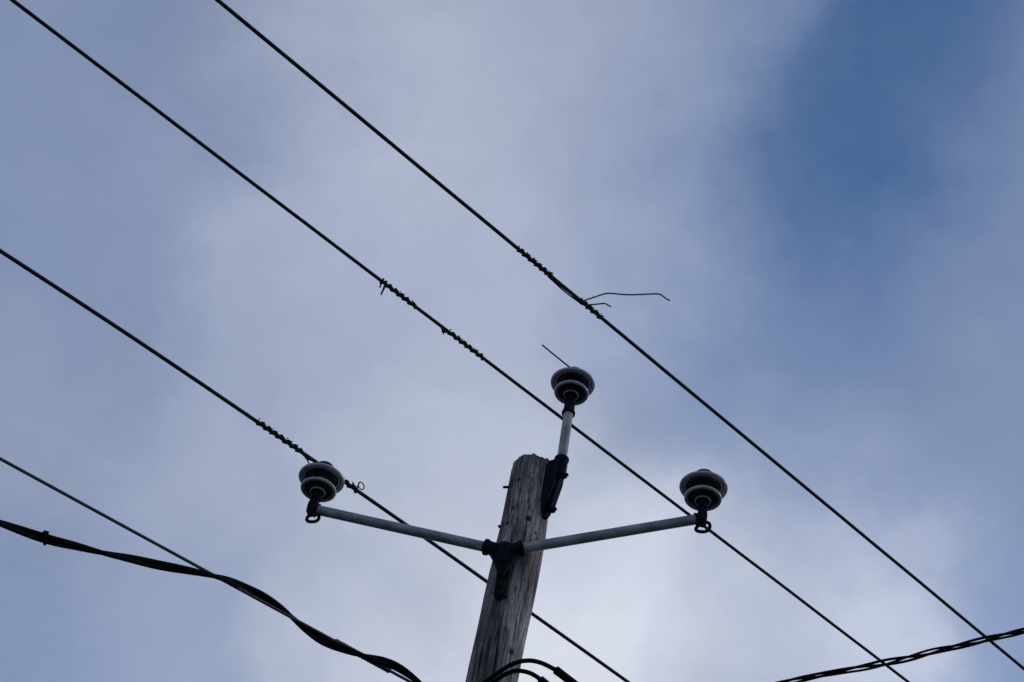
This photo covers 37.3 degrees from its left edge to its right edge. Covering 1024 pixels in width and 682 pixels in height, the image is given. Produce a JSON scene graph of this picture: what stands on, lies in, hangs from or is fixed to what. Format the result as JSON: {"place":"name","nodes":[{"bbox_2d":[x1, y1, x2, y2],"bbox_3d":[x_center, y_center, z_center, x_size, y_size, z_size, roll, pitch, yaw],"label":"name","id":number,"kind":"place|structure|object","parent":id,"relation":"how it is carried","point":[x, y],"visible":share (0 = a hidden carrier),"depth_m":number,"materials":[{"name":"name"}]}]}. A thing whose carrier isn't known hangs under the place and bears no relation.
{"place":"outdoors","nodes":[
{"label":"outdoors","id":0,"kind":"place"},
{"bbox_2d":[10,0,909,681],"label":"power line","id":1,"kind":"object","parent":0,"point":[212,152],"visible":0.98,"depth_m":9.15,"materials":[{"name":"black metal"}]},
{"bbox_2d":[379,278,416,308],"bbox_3d":[-0.692,-0.261,9.161,0.289,0.097,0.054,39,-52,-24],"label":"tie wire","id":2,"kind":"object","parent":1,"relation":"attached to","point":[398,294],"visible":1,"depth_m":9.15,"materials":[{"name":"black metal"}]},
{"bbox_2d":[441,325,483,360],"bbox_3d":[-0.307,0.017,9.379,0.371,0.066,0.041,39,-53,-24],"label":"tie wire","id":3,"kind":"object","parent":1,"relation":"attached to","point":[460,341],"visible":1,"depth_m":9.38,"materials":[{"name":"black metal"}]},
{"bbox_2d":[0,0,1023,681],"label":"sky","id":4,"kind":"structure","parent":0,"point":[825,198],"materials":[{"name":"blue"}]},
{"bbox_2d":[215,0,1023,669],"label":"power line","id":5,"kind":"object","parent":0,"point":[491,226],"visible":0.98,"depth_m":9.57,"materials":[{"name":"black metal"}]},
{"bbox_2d":[516,245,669,318],"bbox_3d":[0.454,-0.289,9.384,0.985,0.117,0.384,16,-47,-5],"label":"tie wire","id":6,"kind":"object","parent":5,"relation":"attached to","point":[550,277],"visible":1,"depth_m":9.38,"materials":[{"name":"black metal"}]},
{"bbox_2d":[776,627,1023,681],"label":"service drop cable","id":7,"kind":"object","parent":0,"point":[913,657],"visible":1,"depth_m":7.71,"materials":[{"name":"black rubber"}]},
{"label":"ground","id":8,"kind":"structure","parent":0,"visible":0},
{"bbox_2d":[465,453,549,681],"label":"utility pole","id":9,"kind":"object","parent":8,"relation":"on","point":[501,634],"visible":0.81,"depth_m":8.08,"materials":[{"name":"brown wood"}]},
{"bbox_2d":[0,520,421,681],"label":"service cable","id":10,"kind":"object","parent":9,"relation":"attached to","point":[44,537],"visible":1,"depth_m":7.09,"materials":[{"name":"black rubber"}]},
{"bbox_2d":[0,457,412,681],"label":"neutral wire","id":11,"kind":"object","parent":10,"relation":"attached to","point":[384,668],"visible":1,"depth_m":7.14,"materials":[{"name":"metal"}]},
{"bbox_2d":[305,500,711,599],"bbox_3d":[-0.068,1.111,8.234,2.269,0.717,0.154,2,-47,8],"label":"crossarm bracket","id":12,"kind":"object","parent":9,"relation":"attached to","point":[504,555],"visible":1,"depth_m":8.24,"materials":[{"name":"grey metal"}]},
{"bbox_2d":[298,461,344,502],"bbox_3d":[-1.104,0.830,8.710,0.270,0.300,0.270,11,-46,0],"label":"pin insulator","id":13,"kind":"object","parent":12,"relation":"attached to","point":[322,481],"visible":1,"depth_m":8.70,"materials":[{"name":"ceramic"}]},
{"bbox_2d":[0,249,629,681],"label":"power line","id":14,"kind":"object","parent":13,"relation":"attached to","point":[230,403],"visible":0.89,"depth_m":8.52,"materials":[{"name":"black metal"}]},
{"bbox_2d":[256,418,318,463],"bbox_3d":[-1.290,0.587,8.666,0.445,0.075,0.046,37,-52,-22],"label":"tie wire","id":15,"kind":"object","parent":14,"relation":"attached to","point":[271,430],"visible":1,"depth_m":8.65,"materials":[{"name":"black metal"}]},
{"bbox_2d":[344,477,364,492],"bbox_3d":[-0.948,0.813,8.835,0.193,0.049,0.103,38,-52,-23],"label":"tie wire","id":16,"kind":"object","parent":14,"relation":"attached to","point":[355,490],"visible":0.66,"depth_m":8.85,"materials":[{"name":"black metal"}]},
{"bbox_2d":[679,469,727,511],"bbox_3d":[1.066,0.855,8.460,0.270,0.300,0.270,11,-46,0],"label":"pin insulator","id":17,"kind":"object","parent":12,"relation":"on","point":[704,489],"visible":1,"depth_m":8.45,"materials":[{"name":"ceramic"}]},
{"bbox_2d":[490,668,548,681],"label":"jumper cable","id":18,"kind":"object","parent":9,"relation":"attached to","point":[520,670],"visible":1,"depth_m":7.44,"materials":[{"name":"black rubber"}]},
{"bbox_2d":[482,658,577,681],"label":"jumper cable","id":19,"kind":"object","parent":9,"relation":"attached to","point":[561,674],"visible":1,"depth_m":7.41,"materials":[{"name":"black rubber"}]},
{"bbox_2d":[498,401,574,527],"bbox_3d":[0.162,0.724,8.764,0.376,0.958,0.109,-7,-49,16],"label":"post bracket","id":20,"kind":"object","parent":9,"relation":"attached to","point":[555,474],"visible":1,"depth_m":8.65,"materials":[{"name":"grey metal"}]},
{"bbox_2d":[551,367,594,405],"bbox_3d":[0.362,0.292,9.160,0.270,0.300,0.270,11,-46,0],"label":"pin insulator","id":21,"kind":"object","parent":20,"relation":"on","point":[575,385],"visible":0.98,"depth_m":9.15,"materials":[{"name":"ceramic"}]},
{"bbox_2d":[542,344,569,366],"bbox_3d":[0.283,0.101,9.241,0.257,0.059,0.018,32,-50,-19],"label":"tie wire","id":22,"kind":"object","parent":21,"relation":"attached to","point":[555,356],"visible":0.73,"depth_m":9.22,"materials":[{"name":"grey metal"}]}
]}

